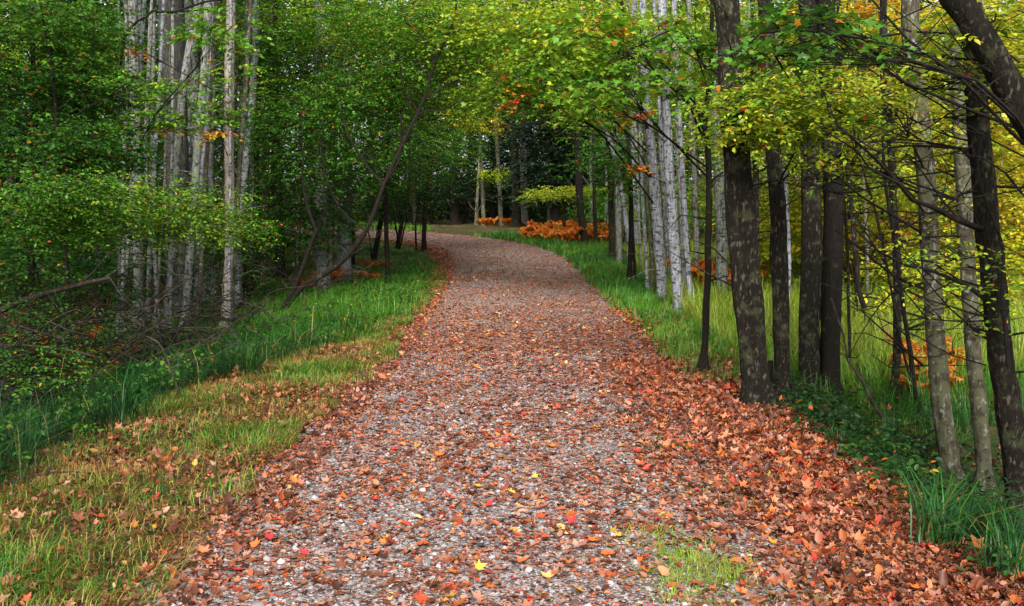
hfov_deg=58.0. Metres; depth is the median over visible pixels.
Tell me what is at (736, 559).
fallen leaf
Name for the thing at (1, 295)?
undergrowth shrub
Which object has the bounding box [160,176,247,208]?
undergrowth shrub
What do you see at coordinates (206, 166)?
maple tree
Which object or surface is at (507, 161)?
hemlock tree
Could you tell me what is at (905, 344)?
fern
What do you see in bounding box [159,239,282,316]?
shrub
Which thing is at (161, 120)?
forest tree
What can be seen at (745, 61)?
forest tree
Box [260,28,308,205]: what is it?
forest tree
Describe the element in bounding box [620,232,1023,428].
meadow grass
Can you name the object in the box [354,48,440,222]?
forest tree
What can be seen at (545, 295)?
road
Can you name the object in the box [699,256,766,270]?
fern
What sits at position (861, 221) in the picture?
maple tree
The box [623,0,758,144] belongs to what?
forest tree
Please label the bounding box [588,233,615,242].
fern
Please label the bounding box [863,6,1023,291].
maple tree
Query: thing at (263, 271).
maple tree
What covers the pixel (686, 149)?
forest tree
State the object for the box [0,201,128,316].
undergrowth shrub
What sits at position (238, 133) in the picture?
forest tree
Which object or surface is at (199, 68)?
forest tree
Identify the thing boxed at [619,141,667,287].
maple tree
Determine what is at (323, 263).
forest tree
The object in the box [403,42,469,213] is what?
forest tree
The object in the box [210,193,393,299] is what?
shrub
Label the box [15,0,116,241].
forest tree
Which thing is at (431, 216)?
forest tree
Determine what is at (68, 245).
undergrowth shrub
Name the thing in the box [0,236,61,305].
undergrowth shrub
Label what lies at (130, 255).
maple tree
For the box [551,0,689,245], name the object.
forest tree
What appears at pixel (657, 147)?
forest tree
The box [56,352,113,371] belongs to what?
fern
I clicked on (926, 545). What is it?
fallen leaf
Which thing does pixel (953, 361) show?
fern
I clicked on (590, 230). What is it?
fern
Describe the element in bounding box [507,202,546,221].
undergrowth shrub
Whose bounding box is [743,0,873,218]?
forest tree
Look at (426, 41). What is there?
maple tree
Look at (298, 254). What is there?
maple tree
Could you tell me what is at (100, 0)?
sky
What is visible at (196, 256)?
undergrowth shrub
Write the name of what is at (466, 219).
forest tree
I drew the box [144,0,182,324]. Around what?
maple tree
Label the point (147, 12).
forest tree
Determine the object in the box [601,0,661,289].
maple tree
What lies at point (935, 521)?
sedge
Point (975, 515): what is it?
sedge
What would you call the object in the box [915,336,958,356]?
fern
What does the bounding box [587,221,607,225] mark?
fern
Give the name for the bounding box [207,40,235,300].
maple tree
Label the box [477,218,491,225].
fern
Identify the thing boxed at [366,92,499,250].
sapling
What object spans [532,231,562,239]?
fern
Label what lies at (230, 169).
maple tree
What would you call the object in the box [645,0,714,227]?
forest tree
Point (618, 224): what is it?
maple tree
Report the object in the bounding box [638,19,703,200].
forest tree
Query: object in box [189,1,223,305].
maple tree
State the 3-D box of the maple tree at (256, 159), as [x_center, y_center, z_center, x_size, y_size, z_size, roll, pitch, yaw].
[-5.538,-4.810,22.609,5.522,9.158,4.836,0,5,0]
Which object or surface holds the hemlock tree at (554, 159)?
on the ground at (440, 226)
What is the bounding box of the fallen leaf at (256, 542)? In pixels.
[249,538,259,546]
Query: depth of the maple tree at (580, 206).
30.70 m
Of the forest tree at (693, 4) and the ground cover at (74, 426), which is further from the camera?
the forest tree at (693, 4)
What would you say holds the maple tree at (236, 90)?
on the ground at (440, 226)
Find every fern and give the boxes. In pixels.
[10,326,83,343]
[33,347,93,377]
[55,357,120,376]
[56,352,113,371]
[57,344,127,357]
[59,326,103,346]
[295,275,316,289]
[311,268,348,284]
[353,270,380,279]
[358,258,391,268]
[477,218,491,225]
[482,216,498,225]
[518,225,543,231]
[520,225,548,231]
[521,228,545,239]
[526,219,552,227]
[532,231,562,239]
[534,225,559,236]
[549,224,566,228]
[549,233,571,240]
[555,226,586,242]
[557,219,575,225]
[571,222,606,230]
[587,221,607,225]
[587,228,607,240]
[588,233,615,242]
[590,225,607,231]
[666,259,767,291]
[693,277,731,294]
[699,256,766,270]
[883,334,926,352]
[885,348,926,375]
[888,375,963,396]
[900,364,959,380]
[904,342,965,366]
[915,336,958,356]
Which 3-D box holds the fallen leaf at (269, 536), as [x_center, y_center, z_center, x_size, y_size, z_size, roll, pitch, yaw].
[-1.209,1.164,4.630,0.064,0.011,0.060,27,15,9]
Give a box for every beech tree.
[0,0,169,344]
[0,0,238,345]
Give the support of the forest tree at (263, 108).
on the ground at (440, 226)
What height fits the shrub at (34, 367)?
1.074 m
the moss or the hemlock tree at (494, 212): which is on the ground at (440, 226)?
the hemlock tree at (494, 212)
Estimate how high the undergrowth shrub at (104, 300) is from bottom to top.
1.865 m
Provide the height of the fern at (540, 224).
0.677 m
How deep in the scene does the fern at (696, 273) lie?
17.60 m
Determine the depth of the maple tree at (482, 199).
45.60 m
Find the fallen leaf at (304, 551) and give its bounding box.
[299,547,309,553]
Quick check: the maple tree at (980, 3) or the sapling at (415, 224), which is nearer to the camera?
the maple tree at (980, 3)
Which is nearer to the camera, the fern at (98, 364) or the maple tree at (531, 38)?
the fern at (98, 364)
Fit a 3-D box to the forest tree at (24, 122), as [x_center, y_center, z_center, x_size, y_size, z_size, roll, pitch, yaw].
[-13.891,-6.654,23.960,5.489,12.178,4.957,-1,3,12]
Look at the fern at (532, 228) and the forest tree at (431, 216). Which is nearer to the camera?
the fern at (532, 228)
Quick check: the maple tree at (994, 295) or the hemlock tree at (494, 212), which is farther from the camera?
the hemlock tree at (494, 212)
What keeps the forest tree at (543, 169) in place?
on the ground at (440, 226)
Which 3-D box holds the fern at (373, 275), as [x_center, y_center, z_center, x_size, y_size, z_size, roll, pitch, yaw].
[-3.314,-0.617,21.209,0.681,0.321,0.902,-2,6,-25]
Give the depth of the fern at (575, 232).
30.81 m
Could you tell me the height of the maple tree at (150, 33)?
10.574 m
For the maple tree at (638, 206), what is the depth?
22.52 m
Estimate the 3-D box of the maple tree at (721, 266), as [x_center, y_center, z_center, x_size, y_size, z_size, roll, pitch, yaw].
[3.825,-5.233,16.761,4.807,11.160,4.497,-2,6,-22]
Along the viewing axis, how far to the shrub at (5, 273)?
10.08 m
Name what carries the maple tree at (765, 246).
on the ground at (440, 226)
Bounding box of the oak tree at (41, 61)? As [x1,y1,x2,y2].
[0,0,161,318]
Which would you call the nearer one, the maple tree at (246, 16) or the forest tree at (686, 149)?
the maple tree at (246, 16)
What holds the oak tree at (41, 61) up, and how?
on the ground at (440, 226)
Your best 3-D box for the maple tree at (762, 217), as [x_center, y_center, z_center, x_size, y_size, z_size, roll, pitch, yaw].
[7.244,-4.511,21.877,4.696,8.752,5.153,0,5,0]
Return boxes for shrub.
[0,153,132,403]
[0,168,255,378]
[0,198,69,296]
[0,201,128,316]
[0,214,169,337]
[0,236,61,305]
[0,254,103,388]
[0,285,118,408]
[0,303,143,399]
[0,312,135,418]
[0,315,130,412]
[1,219,129,296]
[9,268,159,362]
[29,262,212,381]
[36,172,326,359]
[36,239,185,323]
[47,229,162,307]
[59,182,146,264]
[87,290,250,353]
[101,226,245,284]
[111,176,258,290]
[120,184,374,343]
[156,218,258,274]
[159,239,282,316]
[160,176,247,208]
[204,200,340,303]
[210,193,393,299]
[223,180,308,242]
[234,174,305,241]
[399,199,440,223]
[445,200,480,223]
[471,191,511,212]
[475,182,511,215]
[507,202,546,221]
[560,189,627,223]
[574,187,661,245]
[585,202,623,223]
[600,175,676,232]
[607,166,715,240]
[624,185,701,221]
[661,179,715,244]
[677,184,713,238]
[677,192,715,243]
[687,190,767,239]
[760,173,949,294]
[767,225,915,279]
[841,248,1023,324]
[868,187,955,254]
[873,216,948,268]
[979,243,1023,303]
[1002,229,1022,274]
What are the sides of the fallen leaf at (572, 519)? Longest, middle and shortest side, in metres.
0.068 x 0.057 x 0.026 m
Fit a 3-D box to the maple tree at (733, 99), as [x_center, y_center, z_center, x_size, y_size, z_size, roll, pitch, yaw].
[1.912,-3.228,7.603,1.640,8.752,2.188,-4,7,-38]
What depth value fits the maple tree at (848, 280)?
11.08 m
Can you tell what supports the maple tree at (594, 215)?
on the ground at (440, 226)
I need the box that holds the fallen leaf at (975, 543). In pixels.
[969,535,984,548]
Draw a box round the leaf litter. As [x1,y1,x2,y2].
[0,226,1023,605]
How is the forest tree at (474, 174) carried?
on the ground at (440, 226)
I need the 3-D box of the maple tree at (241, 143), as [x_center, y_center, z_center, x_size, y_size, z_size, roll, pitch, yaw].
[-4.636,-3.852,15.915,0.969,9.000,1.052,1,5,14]
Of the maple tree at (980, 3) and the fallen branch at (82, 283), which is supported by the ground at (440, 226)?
the maple tree at (980, 3)
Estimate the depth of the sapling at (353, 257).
24.72 m
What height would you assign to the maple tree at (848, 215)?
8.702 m
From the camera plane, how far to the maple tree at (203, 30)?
9.08 m
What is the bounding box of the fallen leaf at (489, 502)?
[484,497,493,504]
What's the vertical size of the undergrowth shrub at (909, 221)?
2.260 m
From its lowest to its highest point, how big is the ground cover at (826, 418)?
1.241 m
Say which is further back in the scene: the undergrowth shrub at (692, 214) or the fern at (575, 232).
the undergrowth shrub at (692, 214)
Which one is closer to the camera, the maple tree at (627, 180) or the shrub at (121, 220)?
the shrub at (121, 220)
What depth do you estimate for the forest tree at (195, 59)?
19.93 m
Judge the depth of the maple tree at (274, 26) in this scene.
20.76 m
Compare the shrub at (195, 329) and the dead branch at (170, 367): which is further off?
the shrub at (195, 329)
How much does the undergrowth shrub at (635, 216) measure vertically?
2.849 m
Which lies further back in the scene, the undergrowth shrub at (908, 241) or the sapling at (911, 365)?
the undergrowth shrub at (908, 241)
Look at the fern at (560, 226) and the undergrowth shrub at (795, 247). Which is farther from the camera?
the fern at (560, 226)
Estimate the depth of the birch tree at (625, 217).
23.82 m
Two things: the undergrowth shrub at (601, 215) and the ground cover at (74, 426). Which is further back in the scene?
the undergrowth shrub at (601, 215)
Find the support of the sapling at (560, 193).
on the ground at (440, 226)
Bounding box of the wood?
[4,0,1023,222]
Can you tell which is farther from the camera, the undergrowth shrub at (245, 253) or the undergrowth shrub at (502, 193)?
the undergrowth shrub at (502, 193)
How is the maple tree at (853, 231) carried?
on the ground at (440, 226)
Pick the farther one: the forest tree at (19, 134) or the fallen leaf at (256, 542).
the forest tree at (19, 134)
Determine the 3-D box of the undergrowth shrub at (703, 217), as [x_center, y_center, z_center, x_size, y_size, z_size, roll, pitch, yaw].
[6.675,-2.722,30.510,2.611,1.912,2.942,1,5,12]
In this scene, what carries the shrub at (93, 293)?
on the ground at (440, 226)
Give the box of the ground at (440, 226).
[0,176,1023,605]
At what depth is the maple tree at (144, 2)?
16.02 m
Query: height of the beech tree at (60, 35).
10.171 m
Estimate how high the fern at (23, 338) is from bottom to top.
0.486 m
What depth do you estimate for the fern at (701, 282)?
17.57 m
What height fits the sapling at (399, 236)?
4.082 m
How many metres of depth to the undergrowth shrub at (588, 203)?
37.47 m
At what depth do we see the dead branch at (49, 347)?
8.66 m
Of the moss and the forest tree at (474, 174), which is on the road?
the moss
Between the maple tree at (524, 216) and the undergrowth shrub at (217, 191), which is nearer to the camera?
the undergrowth shrub at (217, 191)
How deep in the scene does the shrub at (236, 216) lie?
12.61 m
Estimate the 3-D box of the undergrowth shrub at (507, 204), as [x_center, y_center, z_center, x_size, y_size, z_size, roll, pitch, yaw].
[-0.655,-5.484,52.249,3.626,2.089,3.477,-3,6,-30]
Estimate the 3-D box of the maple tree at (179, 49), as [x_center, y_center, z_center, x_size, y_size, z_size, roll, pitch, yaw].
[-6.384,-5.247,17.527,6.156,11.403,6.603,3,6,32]
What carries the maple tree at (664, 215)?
on the ground at (440, 226)
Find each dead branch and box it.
[0,341,100,358]
[0,433,90,485]
[146,331,239,398]
[211,297,267,320]
[468,197,485,216]
[821,240,898,312]
[830,298,888,418]
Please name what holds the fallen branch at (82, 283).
on the shrub at (11, 311)
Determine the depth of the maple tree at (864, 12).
13.78 m
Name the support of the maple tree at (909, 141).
on the ground at (440, 226)
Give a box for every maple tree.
[81,0,169,331]
[89,0,284,343]
[95,109,133,315]
[108,9,132,315]
[110,0,167,328]
[118,0,163,329]
[120,0,156,322]
[122,0,155,310]
[124,0,227,327]
[126,0,157,206]
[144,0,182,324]
[144,0,292,317]
[145,45,192,318]
[153,1,220,328]
[154,0,224,333]
[161,0,203,328]
[187,83,191,191]
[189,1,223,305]
[200,0,536,285]
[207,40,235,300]
[211,0,265,327]
[213,0,529,313]
[214,0,269,295]
[216,0,275,322]
[216,0,425,223]
[219,0,295,282]
[220,1,286,284]
[220,3,257,287]
[221,0,261,296]
[296,2,326,285]
[311,6,346,275]
[311,48,340,264]
[336,47,343,268]
[412,0,693,299]
[427,0,529,225]
[436,0,714,262]
[443,0,507,225]
[448,0,546,226]
[462,2,519,225]
[504,0,560,220]
[561,0,644,257]
[564,0,660,282]
[574,0,605,242]
[586,0,600,243]
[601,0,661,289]
[608,0,654,272]
[619,0,691,276]
[619,0,717,313]
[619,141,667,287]
[627,0,676,290]
[649,0,676,273]
[649,0,692,297]
[650,0,1023,276]
[651,0,870,408]
[663,1,887,285]
[671,16,687,289]
[674,0,707,266]
[688,51,727,294]
[703,0,1023,257]
[704,0,912,264]
[714,0,914,407]
[759,1,951,276]
[770,0,1011,492]
[777,0,825,404]
[787,0,999,402]
[789,21,1023,498]
[800,0,1023,537]
[809,0,863,406]
[821,0,883,373]
[823,2,883,308]
[835,0,881,284]
[845,0,883,324]
[846,0,1018,251]
[860,0,885,281]
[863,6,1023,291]
[911,5,949,282]
[928,42,1011,278]
[931,1,1023,275]
[978,2,1023,239]
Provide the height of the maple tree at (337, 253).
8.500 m
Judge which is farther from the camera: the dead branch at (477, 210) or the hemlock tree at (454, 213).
the hemlock tree at (454, 213)
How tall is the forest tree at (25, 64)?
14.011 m
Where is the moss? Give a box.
[594,436,846,605]
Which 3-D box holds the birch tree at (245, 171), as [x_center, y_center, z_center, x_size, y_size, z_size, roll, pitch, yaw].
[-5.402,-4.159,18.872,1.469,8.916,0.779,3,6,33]
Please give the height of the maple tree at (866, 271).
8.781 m
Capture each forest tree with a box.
[0,0,84,241]
[0,0,111,297]
[0,0,120,225]
[0,0,144,285]
[0,0,149,249]
[0,2,57,211]
[0,37,77,200]
[1,41,115,152]
[4,0,123,277]
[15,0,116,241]
[17,0,221,294]
[29,0,162,248]
[30,0,225,273]
[64,0,235,248]
[67,0,327,299]
[87,0,219,207]
[88,2,239,141]
[99,2,203,234]
[100,0,305,271]
[155,2,327,168]
[156,14,239,196]
[157,1,290,197]
[185,1,296,213]
[198,0,376,280]
[199,0,358,258]
[199,0,395,268]
[215,0,327,180]
[216,0,327,156]
[216,0,470,291]
[250,0,443,280]
[260,13,312,204]
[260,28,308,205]
[353,20,400,219]
[353,24,433,219]
[353,46,399,221]
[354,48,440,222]
[357,4,457,224]
[391,34,475,224]
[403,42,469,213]
[441,4,504,222]
[443,67,506,218]
[478,47,546,207]
[517,2,629,174]
[528,131,583,209]
[542,1,654,223]
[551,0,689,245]
[552,0,668,224]
[566,5,650,204]
[613,0,711,222]
[621,1,690,205]
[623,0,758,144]
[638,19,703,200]
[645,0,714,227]
[660,2,713,196]
[672,0,761,202]
[683,0,795,172]
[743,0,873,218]
[902,1,948,165]
[950,0,1023,219]
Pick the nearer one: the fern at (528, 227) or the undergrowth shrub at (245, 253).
the undergrowth shrub at (245, 253)
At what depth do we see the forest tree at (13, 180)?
19.94 m
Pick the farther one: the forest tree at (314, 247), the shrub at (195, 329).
the forest tree at (314, 247)
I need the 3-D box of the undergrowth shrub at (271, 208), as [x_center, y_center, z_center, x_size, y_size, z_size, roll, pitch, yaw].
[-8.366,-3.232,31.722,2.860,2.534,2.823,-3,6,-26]
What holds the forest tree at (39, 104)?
on the ground at (440, 226)
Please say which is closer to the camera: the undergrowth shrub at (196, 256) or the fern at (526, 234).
the undergrowth shrub at (196, 256)
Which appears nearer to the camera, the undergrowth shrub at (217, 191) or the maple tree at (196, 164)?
the maple tree at (196, 164)
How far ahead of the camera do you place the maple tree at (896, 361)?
10.16 m
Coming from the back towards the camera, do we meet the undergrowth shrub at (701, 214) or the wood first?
the wood
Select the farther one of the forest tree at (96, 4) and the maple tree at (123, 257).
the forest tree at (96, 4)
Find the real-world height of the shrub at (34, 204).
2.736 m
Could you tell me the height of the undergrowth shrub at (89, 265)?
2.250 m
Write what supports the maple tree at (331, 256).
on the ground at (440, 226)
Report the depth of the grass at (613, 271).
16.90 m
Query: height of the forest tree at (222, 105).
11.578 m
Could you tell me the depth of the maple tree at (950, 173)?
10.94 m
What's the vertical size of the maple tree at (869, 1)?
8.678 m
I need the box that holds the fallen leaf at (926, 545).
[919,542,936,547]
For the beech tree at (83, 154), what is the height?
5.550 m
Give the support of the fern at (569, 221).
on the ground at (440, 226)
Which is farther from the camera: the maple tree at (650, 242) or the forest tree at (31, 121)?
the forest tree at (31, 121)
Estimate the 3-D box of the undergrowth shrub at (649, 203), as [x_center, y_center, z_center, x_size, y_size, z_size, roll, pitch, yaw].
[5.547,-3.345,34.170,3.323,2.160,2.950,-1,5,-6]
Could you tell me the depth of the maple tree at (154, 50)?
17.87 m
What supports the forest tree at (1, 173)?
on the ground at (440, 226)
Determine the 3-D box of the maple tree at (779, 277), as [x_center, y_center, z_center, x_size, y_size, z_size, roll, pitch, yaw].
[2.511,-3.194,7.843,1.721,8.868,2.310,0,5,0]
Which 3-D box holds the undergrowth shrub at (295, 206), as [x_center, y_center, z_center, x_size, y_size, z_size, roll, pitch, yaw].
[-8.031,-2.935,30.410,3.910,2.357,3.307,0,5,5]
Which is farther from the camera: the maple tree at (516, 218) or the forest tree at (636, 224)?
the maple tree at (516, 218)
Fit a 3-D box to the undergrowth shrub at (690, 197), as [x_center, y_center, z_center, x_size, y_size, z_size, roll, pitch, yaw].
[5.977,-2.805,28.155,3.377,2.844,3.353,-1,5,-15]
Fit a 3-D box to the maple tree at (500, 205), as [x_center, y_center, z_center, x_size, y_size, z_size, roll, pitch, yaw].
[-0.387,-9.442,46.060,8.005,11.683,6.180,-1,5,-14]
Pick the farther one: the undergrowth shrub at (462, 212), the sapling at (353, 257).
the undergrowth shrub at (462, 212)
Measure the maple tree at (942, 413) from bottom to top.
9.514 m
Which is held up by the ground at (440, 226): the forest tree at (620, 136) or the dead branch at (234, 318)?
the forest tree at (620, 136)
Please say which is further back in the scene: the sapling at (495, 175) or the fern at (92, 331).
the sapling at (495, 175)
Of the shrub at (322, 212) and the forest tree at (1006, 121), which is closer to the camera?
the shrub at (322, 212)
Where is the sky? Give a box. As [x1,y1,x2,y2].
[5,0,1019,180]
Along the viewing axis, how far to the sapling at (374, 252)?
21.44 m
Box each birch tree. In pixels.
[118,0,286,326]
[224,0,262,307]
[536,75,632,264]
[775,0,791,300]
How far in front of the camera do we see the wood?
62.15 m
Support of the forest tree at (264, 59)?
on the ground at (440, 226)
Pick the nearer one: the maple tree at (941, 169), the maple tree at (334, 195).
the maple tree at (941, 169)
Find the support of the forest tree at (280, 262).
on the ground at (440, 226)
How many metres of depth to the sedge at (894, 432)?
9.19 m
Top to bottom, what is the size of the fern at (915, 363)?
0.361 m
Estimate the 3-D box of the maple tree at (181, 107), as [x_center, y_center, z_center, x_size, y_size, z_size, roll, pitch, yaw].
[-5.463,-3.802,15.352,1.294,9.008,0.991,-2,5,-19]
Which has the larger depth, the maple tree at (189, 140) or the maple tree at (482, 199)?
the maple tree at (482, 199)
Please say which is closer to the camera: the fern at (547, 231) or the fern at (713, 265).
the fern at (713, 265)
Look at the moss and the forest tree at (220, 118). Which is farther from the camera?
the forest tree at (220, 118)
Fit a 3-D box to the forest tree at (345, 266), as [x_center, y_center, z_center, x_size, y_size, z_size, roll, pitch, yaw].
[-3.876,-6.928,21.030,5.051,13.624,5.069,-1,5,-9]
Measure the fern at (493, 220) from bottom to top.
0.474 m
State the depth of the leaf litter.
5.68 m
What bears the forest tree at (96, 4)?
on the ground at (440, 226)
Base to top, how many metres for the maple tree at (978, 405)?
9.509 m
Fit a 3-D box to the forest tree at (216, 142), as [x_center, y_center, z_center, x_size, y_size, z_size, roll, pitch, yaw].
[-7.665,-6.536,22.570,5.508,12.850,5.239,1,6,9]
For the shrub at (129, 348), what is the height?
1.482 m
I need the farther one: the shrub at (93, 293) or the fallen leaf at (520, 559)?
the shrub at (93, 293)
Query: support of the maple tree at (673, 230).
on the ground at (440, 226)
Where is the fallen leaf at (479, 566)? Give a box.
[474,560,486,569]
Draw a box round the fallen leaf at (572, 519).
[566,513,576,523]
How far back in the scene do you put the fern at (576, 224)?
34.78 m
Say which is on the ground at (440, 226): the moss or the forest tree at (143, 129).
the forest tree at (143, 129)
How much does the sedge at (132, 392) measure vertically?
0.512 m
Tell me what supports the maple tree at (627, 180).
on the ground at (440, 226)
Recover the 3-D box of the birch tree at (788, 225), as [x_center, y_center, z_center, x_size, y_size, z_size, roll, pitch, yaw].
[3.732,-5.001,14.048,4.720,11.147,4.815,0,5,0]
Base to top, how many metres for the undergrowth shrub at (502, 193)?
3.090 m
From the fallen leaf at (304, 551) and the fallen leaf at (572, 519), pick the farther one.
the fallen leaf at (572, 519)
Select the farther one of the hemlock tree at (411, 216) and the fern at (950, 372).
the hemlock tree at (411, 216)
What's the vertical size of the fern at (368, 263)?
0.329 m
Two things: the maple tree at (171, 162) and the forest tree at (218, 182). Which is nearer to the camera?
the maple tree at (171, 162)
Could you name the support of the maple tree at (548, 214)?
on the ground at (440, 226)
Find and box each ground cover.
[0,271,433,458]
[761,371,1023,574]
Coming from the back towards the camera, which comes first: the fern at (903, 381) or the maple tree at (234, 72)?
the maple tree at (234, 72)
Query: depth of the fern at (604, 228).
33.58 m
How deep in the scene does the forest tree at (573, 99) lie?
42.77 m
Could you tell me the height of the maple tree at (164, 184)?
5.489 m
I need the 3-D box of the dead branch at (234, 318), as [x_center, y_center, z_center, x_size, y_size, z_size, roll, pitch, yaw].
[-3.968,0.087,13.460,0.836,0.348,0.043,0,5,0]
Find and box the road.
[91,225,951,605]
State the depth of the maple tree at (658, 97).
18.14 m
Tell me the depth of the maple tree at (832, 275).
10.00 m
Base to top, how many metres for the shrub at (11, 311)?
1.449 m
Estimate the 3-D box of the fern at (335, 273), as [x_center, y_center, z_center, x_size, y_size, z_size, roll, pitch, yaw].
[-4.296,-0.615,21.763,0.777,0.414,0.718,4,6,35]
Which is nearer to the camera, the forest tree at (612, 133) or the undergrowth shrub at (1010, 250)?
the undergrowth shrub at (1010, 250)
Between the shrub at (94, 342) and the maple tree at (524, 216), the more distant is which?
the maple tree at (524, 216)
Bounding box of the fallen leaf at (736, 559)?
[731,556,743,561]
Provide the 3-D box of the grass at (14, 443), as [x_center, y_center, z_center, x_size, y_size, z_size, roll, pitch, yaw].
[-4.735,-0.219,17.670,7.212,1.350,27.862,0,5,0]
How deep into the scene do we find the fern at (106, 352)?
12.02 m
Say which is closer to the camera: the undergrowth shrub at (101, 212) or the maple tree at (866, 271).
the maple tree at (866, 271)
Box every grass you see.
[0,241,447,507]
[260,219,973,443]
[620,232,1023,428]
[785,392,1023,581]
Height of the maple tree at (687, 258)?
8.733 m
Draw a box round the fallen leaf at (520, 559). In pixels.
[514,557,526,561]
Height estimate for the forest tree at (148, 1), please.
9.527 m
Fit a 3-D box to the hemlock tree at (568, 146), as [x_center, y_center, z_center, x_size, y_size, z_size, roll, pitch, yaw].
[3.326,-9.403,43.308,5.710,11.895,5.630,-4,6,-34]
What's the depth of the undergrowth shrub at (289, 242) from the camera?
19.57 m
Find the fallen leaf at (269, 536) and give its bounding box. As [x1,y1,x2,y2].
[264,532,275,539]
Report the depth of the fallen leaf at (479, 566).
4.18 m
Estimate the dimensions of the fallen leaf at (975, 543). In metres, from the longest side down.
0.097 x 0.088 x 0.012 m
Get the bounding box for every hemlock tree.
[360,0,472,224]
[393,4,510,224]
[429,4,540,220]
[458,0,570,220]
[486,0,604,221]
[526,1,644,222]
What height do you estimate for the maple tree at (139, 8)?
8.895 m
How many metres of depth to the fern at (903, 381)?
10.26 m
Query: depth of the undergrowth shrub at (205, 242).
20.02 m
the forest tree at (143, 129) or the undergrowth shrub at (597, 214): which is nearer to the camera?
the forest tree at (143, 129)
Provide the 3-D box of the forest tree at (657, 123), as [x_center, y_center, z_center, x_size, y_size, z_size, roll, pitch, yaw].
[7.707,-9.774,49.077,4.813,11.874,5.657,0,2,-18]
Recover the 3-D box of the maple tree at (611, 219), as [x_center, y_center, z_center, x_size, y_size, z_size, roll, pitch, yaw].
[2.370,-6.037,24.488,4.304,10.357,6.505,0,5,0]
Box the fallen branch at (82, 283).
[0,241,196,333]
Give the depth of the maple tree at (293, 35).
18.77 m
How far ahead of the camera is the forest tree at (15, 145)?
20.82 m
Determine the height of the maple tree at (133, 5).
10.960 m
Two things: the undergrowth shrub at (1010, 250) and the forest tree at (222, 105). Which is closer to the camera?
the undergrowth shrub at (1010, 250)
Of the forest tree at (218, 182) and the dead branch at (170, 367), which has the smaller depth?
the dead branch at (170, 367)
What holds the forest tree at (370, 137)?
on the ground at (440, 226)
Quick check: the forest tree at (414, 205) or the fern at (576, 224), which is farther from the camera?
the forest tree at (414, 205)
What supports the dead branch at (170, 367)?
on the ground at (440, 226)
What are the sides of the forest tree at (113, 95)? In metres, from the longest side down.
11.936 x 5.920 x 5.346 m
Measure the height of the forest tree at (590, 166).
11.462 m
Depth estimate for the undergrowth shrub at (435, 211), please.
50.93 m
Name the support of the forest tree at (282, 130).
on the ground at (440, 226)
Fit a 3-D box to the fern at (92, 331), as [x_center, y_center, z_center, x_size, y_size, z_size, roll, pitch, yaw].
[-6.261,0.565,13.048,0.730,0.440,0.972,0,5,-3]
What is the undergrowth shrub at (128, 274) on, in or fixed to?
on the ground at (440, 226)
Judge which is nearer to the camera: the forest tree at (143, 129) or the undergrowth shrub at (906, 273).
the undergrowth shrub at (906, 273)
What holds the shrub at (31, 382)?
on the ground at (440, 226)
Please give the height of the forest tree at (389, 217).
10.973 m
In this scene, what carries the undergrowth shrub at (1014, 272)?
on the ground at (440, 226)
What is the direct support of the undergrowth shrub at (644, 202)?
on the ground at (440, 226)
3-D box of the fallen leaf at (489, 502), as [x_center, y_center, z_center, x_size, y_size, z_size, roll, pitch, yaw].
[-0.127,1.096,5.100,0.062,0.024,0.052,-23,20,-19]
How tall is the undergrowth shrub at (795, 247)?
2.638 m
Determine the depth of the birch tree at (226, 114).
15.05 m
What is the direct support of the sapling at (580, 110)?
on the ground at (440, 226)
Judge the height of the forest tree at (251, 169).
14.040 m
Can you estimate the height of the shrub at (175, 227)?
2.522 m
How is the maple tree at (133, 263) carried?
on the ground at (440, 226)
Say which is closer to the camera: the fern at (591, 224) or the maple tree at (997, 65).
the maple tree at (997, 65)
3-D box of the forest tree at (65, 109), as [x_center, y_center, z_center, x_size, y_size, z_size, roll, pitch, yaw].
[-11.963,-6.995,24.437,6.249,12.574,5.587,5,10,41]
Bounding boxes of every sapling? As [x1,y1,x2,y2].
[313,114,448,261]
[351,203,366,264]
[357,122,486,249]
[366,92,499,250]
[402,184,432,250]
[434,105,519,225]
[515,185,627,227]
[534,0,760,371]
[821,1,954,391]
[861,0,965,414]
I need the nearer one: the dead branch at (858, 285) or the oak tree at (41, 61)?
the dead branch at (858, 285)
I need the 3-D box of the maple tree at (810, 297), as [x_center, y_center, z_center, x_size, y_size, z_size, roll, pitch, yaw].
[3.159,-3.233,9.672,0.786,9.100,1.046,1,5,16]
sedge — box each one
[80,368,185,416]
[200,341,289,375]
[824,459,1022,554]
[860,464,1023,558]
[873,394,922,441]
[922,497,1023,585]
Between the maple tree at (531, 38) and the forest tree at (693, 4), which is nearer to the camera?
the maple tree at (531, 38)
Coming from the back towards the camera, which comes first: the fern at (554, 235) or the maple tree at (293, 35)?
the fern at (554, 235)
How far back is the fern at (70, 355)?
10.81 m
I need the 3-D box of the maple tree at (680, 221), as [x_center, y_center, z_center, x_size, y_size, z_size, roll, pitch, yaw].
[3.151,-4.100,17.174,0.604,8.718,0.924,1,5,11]
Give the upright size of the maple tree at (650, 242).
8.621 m
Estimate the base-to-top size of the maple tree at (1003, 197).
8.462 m
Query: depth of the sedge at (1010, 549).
4.27 m
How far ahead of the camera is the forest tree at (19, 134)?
34.45 m
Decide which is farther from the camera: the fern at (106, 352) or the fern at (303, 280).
the fern at (303, 280)
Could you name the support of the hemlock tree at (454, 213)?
on the ground at (440, 226)
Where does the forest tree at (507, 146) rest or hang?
on the ground at (440, 226)

